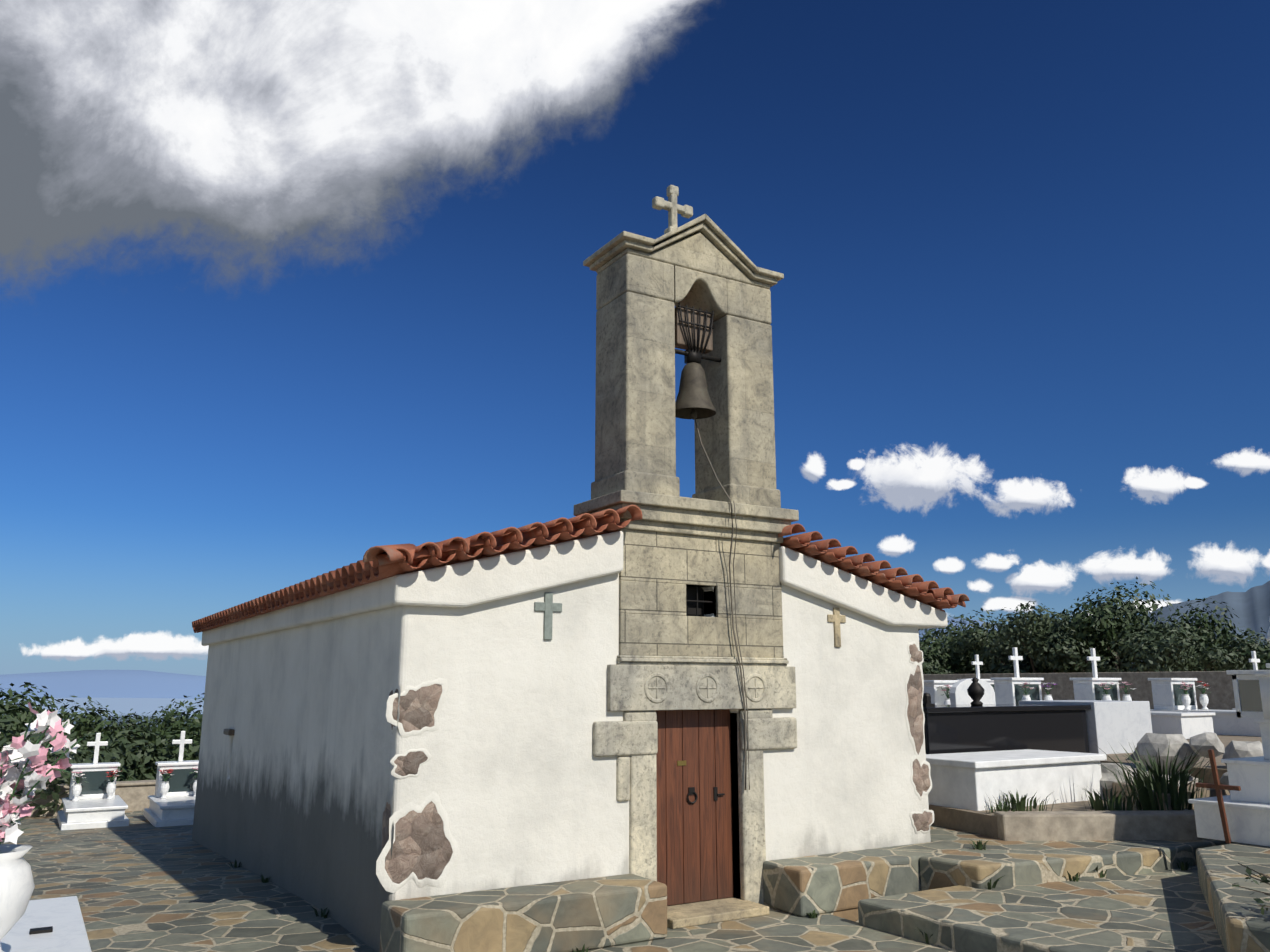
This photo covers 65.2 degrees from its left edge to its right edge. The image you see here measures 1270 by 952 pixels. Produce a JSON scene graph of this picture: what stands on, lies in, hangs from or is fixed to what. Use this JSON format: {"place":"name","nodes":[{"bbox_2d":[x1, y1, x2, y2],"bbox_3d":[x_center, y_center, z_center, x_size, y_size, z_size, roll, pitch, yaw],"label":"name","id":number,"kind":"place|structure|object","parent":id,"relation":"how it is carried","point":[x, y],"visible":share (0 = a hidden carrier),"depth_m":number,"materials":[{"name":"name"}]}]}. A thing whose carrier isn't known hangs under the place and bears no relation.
{"place":"outdoors","nodes":[
{"label":"outdoors","id":0,"kind":"place"},
{"bbox_2d":[0,710,81,951],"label":"vase","id":1,"kind":"object","parent":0,"point":[12,775],"depth_m":4.45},
{"bbox_2d":[0,702,72,841],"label":"pink flowers","id":2,"kind":"object","parent":1,"relation":"in","point":[40,759],"visible":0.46,"depth_m":4.50,"materials":[{"name":"pink plant"}]},
{"bbox_2d":[0,698,203,732],"bbox_3d":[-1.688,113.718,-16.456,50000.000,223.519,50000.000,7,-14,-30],"label":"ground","id":3,"kind":"structure","parent":0,"point":[139,706],"depth_m":8836.17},
{"bbox_2d":[0,682,70,749],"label":"bush","id":4,"kind":"object","parent":3,"relation":"on","point":[24,717],"visible":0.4,"depth_m":24.87,"materials":[{"name":"green plant"}]},
{"bbox_2d":[0,688,126,757],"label":"bush","id":5,"kind":"object","parent":3,"relation":"on","point":[86,720],"visible":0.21,"depth_m":31.86,"materials":[{"name":"green plant"}]},
{"bbox_2d":[0,721,132,817],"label":"bush","id":6,"kind":"object","parent":3,"relation":"on","point":[75,759],"visible":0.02,"depth_m":19.86,"materials":[{"name":"green plant"}]},
{"bbox_2d":[0,704,142,783],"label":"bush","id":7,"kind":"object","parent":3,"relation":"on","point":[3,723],"visible":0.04,"depth_m":22.24,"materials":[{"name":"green plant"}]},
{"bbox_2d":[23,780,155,817],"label":"boundary wall","id":8,"kind":"structure","parent":3,"relation":"on","point":[133,795],"depth_m":20.45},
{"bbox_2d":[36,695,163,760],"bbox_3d":[-19.293,11.530,33.440,7.726,8.081,6.111,-7,-14,29],"label":"bush","id":9,"kind":"object","parent":3,"relation":"on","point":[74,709],"visible":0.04,"depth_m":34.03,"materials":[{"name":"green plant"}]},
{"bbox_2d":[60,739,200,782],"bbox_3d":[-12.599,9.553,23.649,6.365,6.627,6.443,0,-12,0],"label":"bush","id":10,"kind":"object","parent":3,"relation":"on","point":[138,772],"depth_m":22.83,"materials":[{"name":"green plant"}]},
{"bbox_2d":[103,708,164,745],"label":"bush","id":11,"kind":"object","parent":3,"relation":"on","point":[146,723],"depth_m":33.69,"materials":[{"name":"green plant"}]},
{"bbox_2d":[74,693,204,780],"bbox_3d":[-11.511,9.465,26.431,6.082,7.498,6.000,11,-16,-42],"label":"bush","id":12,"kind":"object","parent":3,"relation":"on","point":[193,750],"visible":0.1,"depth_m":26.24,"materials":[{"name":"green plant"}]},
{"bbox_2d":[91,727,199,779],"bbox_3d":[-10.024,9.355,24.828,6.887,6.428,6.410,-2,-12,9],"label":"bush","id":13,"kind":"object","parent":3,"relation":"on","point":[136,757],"visible":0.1,"depth_m":23.70,"materials":[{"name":"green plant"}]},
{"bbox_2d":[118,757,177,780],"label":"bush","id":14,"kind":"object","parent":3,"relation":"on","point":[149,775],"depth_m":22.99,"materials":[{"name":"green plant"}]},
{"bbox_2d":[105,711,201,744],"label":"bush","id":15,"kind":"object","parent":3,"relation":"on","point":[129,723],"visible":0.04,"depth_m":34.76,"materials":[{"name":"green plant"}]},
{"bbox_2d":[140,704,203,748],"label":"bush","id":16,"kind":"object","parent":3,"relation":"on","point":[172,720],"visible":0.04,"depth_m":33.56,"materials":[{"name":"green plant"}]},
{"bbox_2d":[920,615,1004,649],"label":"foliage","id":17,"kind":"object","parent":3,"relation":"on","point":[940,634],"visible":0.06,"depth_m":50.41,"materials":[{"name":"green plant"}]},
{"bbox_2d":[1118,600,1206,636],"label":"foliage","id":18,"kind":"object","parent":3,"relation":"on","point":[1152,621],"visible":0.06,"depth_m":46.97,"materials":[{"name":"green plant"}]},
{"bbox_2d":[1191,630,1266,664],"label":"foliage","id":19,"kind":"object","parent":3,"relation":"on","point":[1240,640],"visible":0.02,"depth_m":47.13,"materials":[{"name":"green plant"}]},
{"bbox_2d":[1,811,312,929],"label":"stone paving","id":20,"kind":"structure","parent":0,"point":[140,869],"depth_m":10.52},
{"bbox_2d":[57,733,129,829],"bbox_3d":[-9.560,5.363,17.614,1.010,1.500,2.060,7,-14,-30],"label":"grave","id":21,"kind":"object","parent":20,"relation":"on","point":[88,811],"depth_m":17.63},
{"bbox_2d":[68,773,84,783],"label":"grave flowers","id":22,"kind":"object","parent":21,"relation":"on","point":[77,780],"visible":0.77,"depth_m":17.70,"materials":[{"name":"green"}]},
{"bbox_2d":[143,731,198,826],"bbox_3d":[-8.043,5.354,17.718,1.010,1.500,2.060,7,-14,-30],"label":"grave","id":23,"kind":"object","parent":20,"relation":"on","point":[165,809],"depth_m":17.93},
{"bbox_2d":[161,771,171,781],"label":"grave flowers","id":24,"kind":"object","parent":23,"relation":"on","point":[166,776],"visible":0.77,"depth_m":17.81,"materials":[{"name":"green"}]},
{"bbox_2d":[227,741,1222,951],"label":"grass tufts","id":25,"kind":"object","parent":20,"relation":"on","point":[1143,783],"visible":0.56,"depth_m":10.02,"materials":[{"name":"green plant"}]},
{"bbox_2d":[0,618,1003,698],"bbox_3d":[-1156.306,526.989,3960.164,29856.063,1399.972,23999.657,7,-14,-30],"label":"mountain ring","id":26,"kind":"object","parent":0,"point":[113,684],"visible":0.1,"depth_m":13669.77,"materials":[{"name":"blue"}]},
{"bbox_2d":[86,905,955,951],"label":"paved floor","id":27,"kind":"structure","parent":0,"point":[299,929],"depth_m":7.35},
{"bbox_2d":[0,896,91,951],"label":"tomb","id":28,"kind":"object","parent":27,"relation":"on","point":[62,916],"visible":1,"depth_m":5.08,"materials":[{"name":"stone"}]},
{"bbox_2d":[29,926,52,934],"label":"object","id":29,"kind":"object","parent":28,"relation":"on","point":[40,930],"visible":1,"depth_m":5.02,"materials":[{"name":"grey metal"}]},
{"bbox_2d":[667,897,768,928],"bbox_3d":[0.573,3.515,8.001,0.940,0.065,0.460,7,-14,-30],"label":"doorstep","id":30,"kind":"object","parent":27,"relation":"on","point":[703,912],"depth_m":7.91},
{"bbox_2d":[0,0,1269,675],"label":"sky","id":31,"kind":"structure","parent":0,"point":[290,291],"materials":[{"name":"blue"}]},
{"bbox_2d":[591,233,780,507],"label":"bell tower","id":32,"kind":"structure","parent":0,"point":[640,295],"depth_m":9.02,"materials":[{"name":"stone"}]},
{"bbox_2d":[675,303,720,363],"bbox_3d":[0.557,-1.294,9.175,0.620,0.521,0.130,7,-14,-30],"label":"bell yoke","id":33,"kind":"object","parent":32,"relation":"attached to","point":[691,354],"visible":0.9,"depth_m":9.11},
{"bbox_2d":[675,307,712,353],"bbox_3d":[0.525,-1.349,9.202,0.400,0.360,0.120,7,-14,-30],"label":"bell headstock","id":34,"kind":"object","parent":33,"relation":"attached to","point":[680,341],"depth_m":9.14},
{"bbox_2d":[675,362,715,419],"bbox_3d":[0.532,-0.777,9.069,0.410,0.545,0.410,7,-14,-30],"label":"bell","id":35,"kind":"object","parent":33,"relation":"hanging from","point":[693,400],"visible":0.94,"depth_m":8.98,"materials":[{"name":"grey metal"}]},
{"bbox_2d":[694,418,749,789],"bbox_3d":[0.790,1.037,8.673,0.438,3.292,0.307,7,-14,-30],"label":"bell rope","id":36,"kind":"object","parent":33,"relation":"hanging from","point":[745,707],"visible":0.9,"depth_m":8.63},
{"bbox_2d":[379,825,1269,951],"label":"terrace benches","id":37,"kind":"object","parent":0,"point":[1145,896],"visible":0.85,"depth_m":7.34,"materials":[{"name":"stone"}]},
{"bbox_2d":[192,573,930,951],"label":"chapel walls","id":38,"kind":"structure","parent":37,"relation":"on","point":[296,783],"depth_m":8.09,"materials":[{"name":"paint"}]},
{"bbox_2d":[223,729,234,735],"bbox_3d":[-5.070,3.203,12.412,0.090,0.070,0.380,7,-14,-30],"label":"wall vent","id":39,"kind":"object","parent":38,"relation":"attached to","point":[230,732],"visible":0.83,"depth_m":12.27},
{"bbox_2d":[380,802,390,853],"bbox_3d":[-1.761,2.584,6.983,0.014,0.566,0.269,7,-14,-30],"label":"quoin","id":40,"kind":"object","parent":38,"relation":"attached to","point":[385,823],"visible":0.54,"depth_m":6.99,"materials":[{"name":"stone"}]},
{"bbox_2d":[377,793,393,893],"bbox_3d":[-1.756,2.586,6.986,0.008,0.680,0.323,7,-14,-30],"label":"plaster edge","id":41,"kind":"object","parent":38,"relation":"attached to","point":[389,798],"visible":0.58,"depth_m":6.98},
{"bbox_2d":[389,689,398,728],"bbox_3d":[-1.753,1.683,7.160,0.014,0.302,0.252,7,-14,-30],"label":"quoin","id":42,"kind":"object","parent":38,"relation":"attached to","point":[391,693],"visible":0.27,"depth_m":7.13,"materials":[{"name":"stone"}]},
{"bbox_2d":[388,684,400,734],"bbox_3d":[-1.749,1.686,7.164,0.008,0.363,0.302,7,-14,-30],"label":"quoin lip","id":43,"kind":"object","parent":38,"relation":"attached to","point":[399,691],"visible":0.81,"depth_m":7.09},
{"bbox_2d":[394,751,427,775],"bbox_3d":[-1.589,2.042,7.044,0.257,0.174,0.014,7,-14,-30],"label":"quoin","id":44,"kind":"object","parent":38,"relation":"attached to","point":[409,763],"visible":1,"depth_m":7.04,"materials":[{"name":"stone"}]},
{"bbox_2d":[390,748,431,778],"bbox_3d":[-1.591,2.044,7.050,0.308,0.209,0.008,7,-14,-30],"label":"plaster edge","id":45,"kind":"object","parent":38,"relation":"attached to","point":[425,751],"visible":0.98,"depth_m":7.04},
{"bbox_2d":[392,684,441,731],"bbox_3d":[-1.564,1.667,7.139,0.379,0.349,0.014,7,-14,-30],"label":"quoin","id":46,"kind":"object","parent":38,"relation":"attached to","point":[417,709],"visible":1,"depth_m":7.13,"materials":[{"name":"stone"}]},
{"bbox_2d":[386,678,447,737],"bbox_3d":[-1.567,1.667,7.143,0.455,0.418,0.008,7,-14,-30],"label":"plaster edge","id":47,"kind":"object","parent":38,"relation":"attached to","point":[391,698],"visible":1,"depth_m":7.14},
{"bbox_2d":[376,791,459,892],"bbox_3d":[-1.512,2.568,6.988,0.611,0.666,0.008,7,-14,-30],"label":"plaster edge","id":48,"kind":"object","parent":38,"relation":"attached to","point":[387,883],"visible":1,"depth_m":6.98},
{"bbox_2d":[385,801,452,883],"bbox_3d":[-1.510,2.572,6.982,0.509,0.554,0.014,7,-14,-30],"label":"quoin","id":49,"kind":"object","parent":38,"relation":"attached to","point":[422,849],"visible":1,"depth_m":6.97,"materials":[{"name":"stone"}]},
{"bbox_2d":[534,592,561,639],"bbox_3d":[-0.684,1.102,7.808,0.240,0.370,0.030,7,-14,-30],"label":"cross","id":50,"kind":"object","parent":38,"relation":"attached to","point":[548,606],"visible":1,"depth_m":7.79,"materials":[{"name":"stone"}]},
{"bbox_2d":[197,529,944,632],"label":"chapel roof deck","id":51,"kind":"structure","parent":38,"relation":"on","point":[506,551],"depth_m":8.06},
{"bbox_2d":[192,505,969,632],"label":"roof tiles","id":52,"kind":"object","parent":51,"relation":"on","point":[378,562],"visible":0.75,"depth_m":8.14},
{"bbox_2d":[201,531,947,645],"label":"cornice","id":53,"kind":"structure","parent":38,"relation":"attached to","point":[478,581],"depth_m":8.05,"materials":[{"name":"paint"}]},
{"bbox_2d":[592,709,796,904],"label":"door jambs","id":54,"kind":"structure","parent":38,"relation":"attached to","point":[630,740],"depth_m":8.30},
{"bbox_2d":[656,709,733,905],"bbox_3d":[0.462,2.758,8.347,0.860,1.550,0.044,7,-14,-30],"label":"door leaf","id":55,"kind":"object","parent":54,"relation":"in","point":[695,852],"visible":0.77,"depth_m":8.34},
{"bbox_2d":[677,760,685,765],"bbox_3d":[0.393,2.416,8.347,0.090,0.040,0.006,7,-14,-30],"label":"door plaque","id":56,"kind":"object","parent":55,"relation":"attached to","point":[681,763],"depth_m":8.34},
{"bbox_2d":[687,787,724,803],"bbox_3d":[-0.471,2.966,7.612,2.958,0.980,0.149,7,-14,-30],"label":"door hardware","id":57,"kind":"object","parent":55,"relation":"attached to","point":[691,790],"depth_m":8.35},
{"bbox_2d":[618,529,783,657],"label":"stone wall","id":58,"kind":"structure","parent":38,"relation":"attached to","point":[659,572],"depth_m":8.55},
{"bbox_2d":[573,214,798,542],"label":"belltower cornices","id":59,"kind":"object","parent":58,"relation":"on","point":[682,515],"visible":0.71,"depth_m":8.80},
{"bbox_2d":[652,185,692,233],"bbox_3d":[0.363,-2.534,9.527,0.434,0.532,0.120,7,-14,-30],"label":"stone cross","id":60,"kind":"object","parent":59,"relation":"on","point":[672,207],"visible":0.81,"depth_m":9.50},
{"bbox_2d":[686,587,703,616],"bbox_3d":[0.463,1.117,8.759,0.350,0.290,0.040,7,-14,-30],"label":"dark window","id":61,"kind":"structure","parent":58,"relation":"in","point":[690,606],"depth_m":8.78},
{"bbox_2d":[686,585,715,615],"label":"facade window bars","id":62,"kind":"object","parent":58,"relation":"in","point":[714,598],"visible":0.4,"depth_m":8.68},
{"bbox_2d":[607,655,795,710],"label":"door lintel mouldings","id":63,"kind":"structure","parent":38,"relation":"attached to","point":[640,683],"depth_m":8.36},
{"bbox_2d":[827,607,845,646],"bbox_3d":[1.899,1.423,9.339,0.220,0.370,0.030,7,-14,-30],"label":"cross","id":64,"kind":"object","parent":38,"relation":"attached to","point":[836,618],"visible":1,"depth_m":9.32,"materials":[{"name":"stone"}]},
{"bbox_2d":[905,662,924,761],"bbox_3d":[2.732,2.281,9.674,0.288,1.057,0.008,7,-14,-30],"label":"plaster edge","id":65,"kind":"object","parent":38,"relation":"attached to","point":[911,670],"visible":0.98,"depth_m":9.66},
{"bbox_2d":[907,641,923,665],"bbox_3d":[2.778,1.759,9.812,0.216,0.244,0.008,7,-14,-30],"label":"plaster edge","id":66,"kind":"object","parent":38,"relation":"attached to","point":[912,643],"visible":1,"depth_m":9.79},
{"bbox_2d":[907,665,923,754],"bbox_3d":[2.736,2.278,9.670,0.240,0.881,0.014,7,-14,-30],"label":"quoin","id":67,"kind":"object","parent":38,"relation":"attached to","point":[914,708],"visible":1,"depth_m":9.66,"materials":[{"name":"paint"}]},
{"bbox_2d":[909,644,921,662],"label":"quoin","id":68,"kind":"object","parent":38,"relation":"in","point":[916,654],"visible":1,"depth_m":9.79,"materials":[{"name":"stone"}]},
{"bbox_2d":[910,755,931,800],"bbox_3d":[2.758,2.904,9.559,0.295,0.440,0.008,7,-14,-30],"label":"plaster edge","id":69,"kind":"object","parent":38,"relation":"attached to","point":[913,758],"visible":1,"depth_m":9.54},
{"bbox_2d":[912,759,929,795],"bbox_3d":[2.761,2.903,9.554,0.246,0.367,0.014,7,-14,-30],"label":"quoin","id":70,"kind":"object","parent":38,"relation":"attached to","point":[921,779],"visible":1,"depth_m":9.54,"materials":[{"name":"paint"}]},
{"bbox_2d":[909,809,933,833],"bbox_3d":[2.743,3.295,9.467,0.338,0.230,0.008,7,-14,-30],"label":"plaster edge","id":71,"kind":"object","parent":38,"relation":"attached to","point":[912,822],"visible":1,"depth_m":9.45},
{"bbox_2d":[912,811,931,831],"bbox_3d":[2.746,3.294,9.463,0.281,0.192,0.014,7,-14,-30],"label":"quoin","id":72,"kind":"object","parent":38,"relation":"attached to","point":[923,821],"visible":1,"depth_m":9.46,"materials":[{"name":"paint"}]},
{"bbox_2d":[926,749,1106,810],"bbox_3d":[4.165,3.483,11.120,2.200,0.690,1.050,7,-14,-30],"label":"tomb","id":73,"kind":"object","parent":37,"relation":"on","point":[967,780],"visible":0.58,"depth_m":10.65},
{"bbox_2d":[929,799,1142,837],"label":"curb","id":74,"kind":"structure","parent":37,"relation":"on","point":[983,822],"depth_m":10.23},
{"bbox_2d":[994,808,1214,845],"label":"plot kerb","id":75,"kind":"structure","parent":37,"relation":"on","point":[1091,825],"depth_m":9.57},
{"bbox_2d":[1103,783,1229,809],"bbox_3d":[5.989,3.754,11.535,2.900,0.450,2.150,7,-14,-30],"label":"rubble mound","id":76,"kind":"object","parent":37,"relation":"on","point":[1211,792],"depth_m":10.39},
{"bbox_2d":[1100,732,1263,792],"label":"boulders","id":77,"kind":"object","parent":76,"relation":"on","point":[1151,743],"visible":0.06,"depth_m":11.01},
{"bbox_2d":[1195,749,1240,843],"bbox_3d":[5.143,2.817,8.729,0.141,0.796,0.380,7,-14,-30],"label":"wooden cross","id":78,"kind":"object","parent":37,"relation":"on","point":[1217,786],"visible":1,"depth_m":8.72,"materials":[{"name":"brown wood"}]},
{"bbox_2d":[1188,719,1269,846],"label":"stepped marble tomb","id":79,"kind":"object","parent":37,"relation":"on","point":[1247,808],"visible":1,"depth_m":8.84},
{"bbox_2d":[1226,670,1269,717],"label":"grave shrine","id":80,"kind":"object","parent":79,"relation":"on","point":[1237,675],"depth_m":9.38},
{"bbox_2d":[1254,617,1269,718],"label":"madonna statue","id":81,"kind":"object","parent":79,"relation":"on","point":[1264,680],"visible":1,"depth_m":8.98,"materials":[{"name":"stone"}]},
{"bbox_2d":[1232,863,1269,914],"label":"weed","id":82,"kind":"object","parent":37,"relation":"on","point":[1264,880],"depth_m":5.94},
{"bbox_2d":[923,693,934,706],"bbox_3d":[3.553,2.721,12.066,0.150,0.170,0.100,7,-14,-30],"label":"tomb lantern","id":83,"kind":"object","parent":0,"point":[926,699],"visible":0.96,"depth_m":12.03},
{"bbox_2d":[1019,700,1152,753],"bbox_3d":[6.349,3.528,13.985,1.250,0.700,1.200,7,-14,-30],"label":"tomb","id":84,"kind":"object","parent":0,"point":[1125,724],"depth_m":13.43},
{"bbox_2d":[1100,735,1261,784],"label":"cemetery ground","id":85,"kind":"structure","parent":0,"point":[1225,740],"depth_m":12.00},
{"bbox_2d":[923,680,958,704],"bbox_3d":[5.768,3.970,16.698,1.110,1.050,2.160,7,-14,-30],"label":"grave","id":86,"kind":"object","parent":85,"relation":"on","point":[934,691],"visible":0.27,"depth_m":17.15,"materials":[{"name":"stone"}]},
{"bbox_2d":[941,686,949,698],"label":"grave flower stems","id":87,"kind":"object","parent":86,"relation":"on","point":[947,690],"visible":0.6,"depth_m":16.91,"materials":[{"name":"green"}]},
{"bbox_2d":[918,608,1008,673],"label":"foliage","id":88,"kind":"object","parent":85,"relation":"on","point":[931,639],"visible":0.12,"depth_m":41.40,"materials":[{"name":"green plant"}]},
{"bbox_2d":[957,655,994,691],"bbox_3d":[8.284,4.806,22.140,1.110,1.650,2.160,7,-14,-30],"label":"grave","id":89,"kind":"object","parent":85,"relation":"on","point":[976,663],"depth_m":22.82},
{"bbox_2d":[919,619,1052,673],"bbox_3d":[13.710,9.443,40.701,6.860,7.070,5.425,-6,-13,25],"label":"foliage","id":90,"kind":"object","parent":85,"relation":"on","point":[959,652],"visible":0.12,"depth_m":40.62,"materials":[{"name":"green plant"}]},
{"bbox_2d":[923,704,1090,753],"bbox_3d":[4.488,3.316,12.878,3.100,0.660,1.100,7,-14,-30],"label":"black granite tomb","id":91,"kind":"object","parent":85,"relation":"on","point":[960,728],"visible":0.5,"depth_m":12.42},
{"bbox_2d":[967,677,984,705],"bbox_3d":[4.428,2.797,12.890,0.220,0.360,0.220,7,-14,-30],"label":"urn","id":92,"kind":"object","parent":91,"relation":"on","point":[975,690],"visible":1,"depth_m":12.82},
{"bbox_2d":[959,599,1128,673],"bbox_3d":[15.981,7.795,38.899,5.362,5.820,4.990,3,-12,-12],"label":"foliage","id":93,"kind":"object","parent":85,"relation":"on","point":[1018,633],"visible":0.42,"depth_m":38.22,"materials":[{"name":"green plant"}]},
{"bbox_2d":[989,611,1156,672],"bbox_3d":[17.880,8.832,40.183,6.475,7.102,6.554,6,-13,-26],"label":"foliage","id":94,"kind":"object","parent":85,"relation":"on","point":[1100,653],"visible":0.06,"depth_m":38.62,"materials":[{"name":"green plant"}]},
{"bbox_2d":[923,671,1235,709],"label":"boundary wall","id":95,"kind":"structure","parent":85,"relation":"on","point":[1220,695],"depth_m":30.45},
{"bbox_2d":[950,678,995,704],"bbox_3d":[5.228,3.471,15.346,0.900,0.670,0.120,7,-14,-30],"label":"round headstone","id":96,"kind":"object","parent":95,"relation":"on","point":[959,692],"visible":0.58,"depth_m":15.23,"materials":[{"name":"stone"}]},
{"bbox_2d":[991,647,1052,703],"bbox_3d":[7.471,3.877,17.591,1.110,1.700,2.260,7,-14,-30],"label":"grave","id":97,"kind":"object","parent":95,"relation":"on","point":[1004,690],"depth_m":18.11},
{"bbox_2d":[1020,683,1031,694],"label":"potted flowers","id":98,"kind":"object","parent":97,"relation":"on","point":[1025,693],"visible":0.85,"depth_m":17.78,"materials":[{"name":"green"}]},
{"bbox_2d":[1069,648,1214,738],"bbox_3d":[9.098,3.959,17.984,1.110,1.700,2.260,7,-14,-30],"label":"grave","id":99,"kind":"object","parent":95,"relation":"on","point":[1187,725],"depth_m":17.23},
{"bbox_2d":[1102,684,1112,694],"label":"potted flowers","id":100,"kind":"object","parent":99,"relation":"on","point":[1105,691],"visible":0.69,"depth_m":18.16,"materials":[{"name":"green"}]},
{"bbox_2d":[1148,678,1263,736],"bbox_3d":[10.965,4.388,18.690,1.110,1.150,2.260,7,-14,-30],"label":"grave","id":101,"kind":"object","parent":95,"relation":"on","point":[1227,722],"depth_m":19.05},
{"bbox_2d":[1193,683,1209,693],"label":"flowers","id":102,"kind":"object","parent":101,"relation":"on","point":[1203,690],"visible":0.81,"depth_m":19.24,"materials":[{"name":"green"}]},
{"bbox_2d":[1020,587,1200,672],"bbox_3d":[17.863,7.541,37.154,4.979,6.768,6.295,11,-16,-42],"label":"foliage","id":103,"kind":"object","parent":85,"relation":"on","point":[1054,648],"visible":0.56,"depth_m":36.99,"materials":[{"name":"green plant"}]},
{"bbox_2d":[1043,576,1238,671],"bbox_3d":[19.542,8.154,38.466,6.734,8.457,6.826,-1,-12,5],"label":"foliage","id":104,"kind":"object","parent":85,"relation":"on","point":[1201,625],"visible":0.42,"depth_m":36.98,"materials":[{"name":"green plant"}]},
{"bbox_2d":[1075,626,1269,672],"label":"foliage","id":105,"kind":"object","parent":85,"relation":"on","point":[1166,654],"visible":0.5,"depth_m":34.02,"materials":[{"name":"green plant"}]},
{"bbox_2d":[1147,640,1269,671],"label":"foliage","id":106,"kind":"object","parent":85,"relation":"on","point":[1222,652],"depth_m":39.19,"materials":[{"name":"green plant"}]},
{"bbox_2d":[1232,651,1259,709],"bbox_3d":[13.139,4.293,19.577,1.110,1.700,2.260,7,-14,-30],"label":"grave","id":107,"kind":"object","parent":85,"relation":"on","point":[1254,660],"visible":0.1,"depth_m":20.35,"materials":[{"name":"stone"}]},
{"bbox_2d":[1228,638,1269,669],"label":"foliage","id":108,"kind":"object","parent":85,"relation":"on","point":[1263,661],"visible":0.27,"depth_m":33.49,"materials":[{"name":"green plant"}]},
{"bbox_2d":[1132,581,1269,663],"bbox_3d":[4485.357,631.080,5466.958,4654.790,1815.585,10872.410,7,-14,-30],"label":"mountain","id":109,"kind":"structure","parent":0,"point":[1251,607],"depth_m":7377.58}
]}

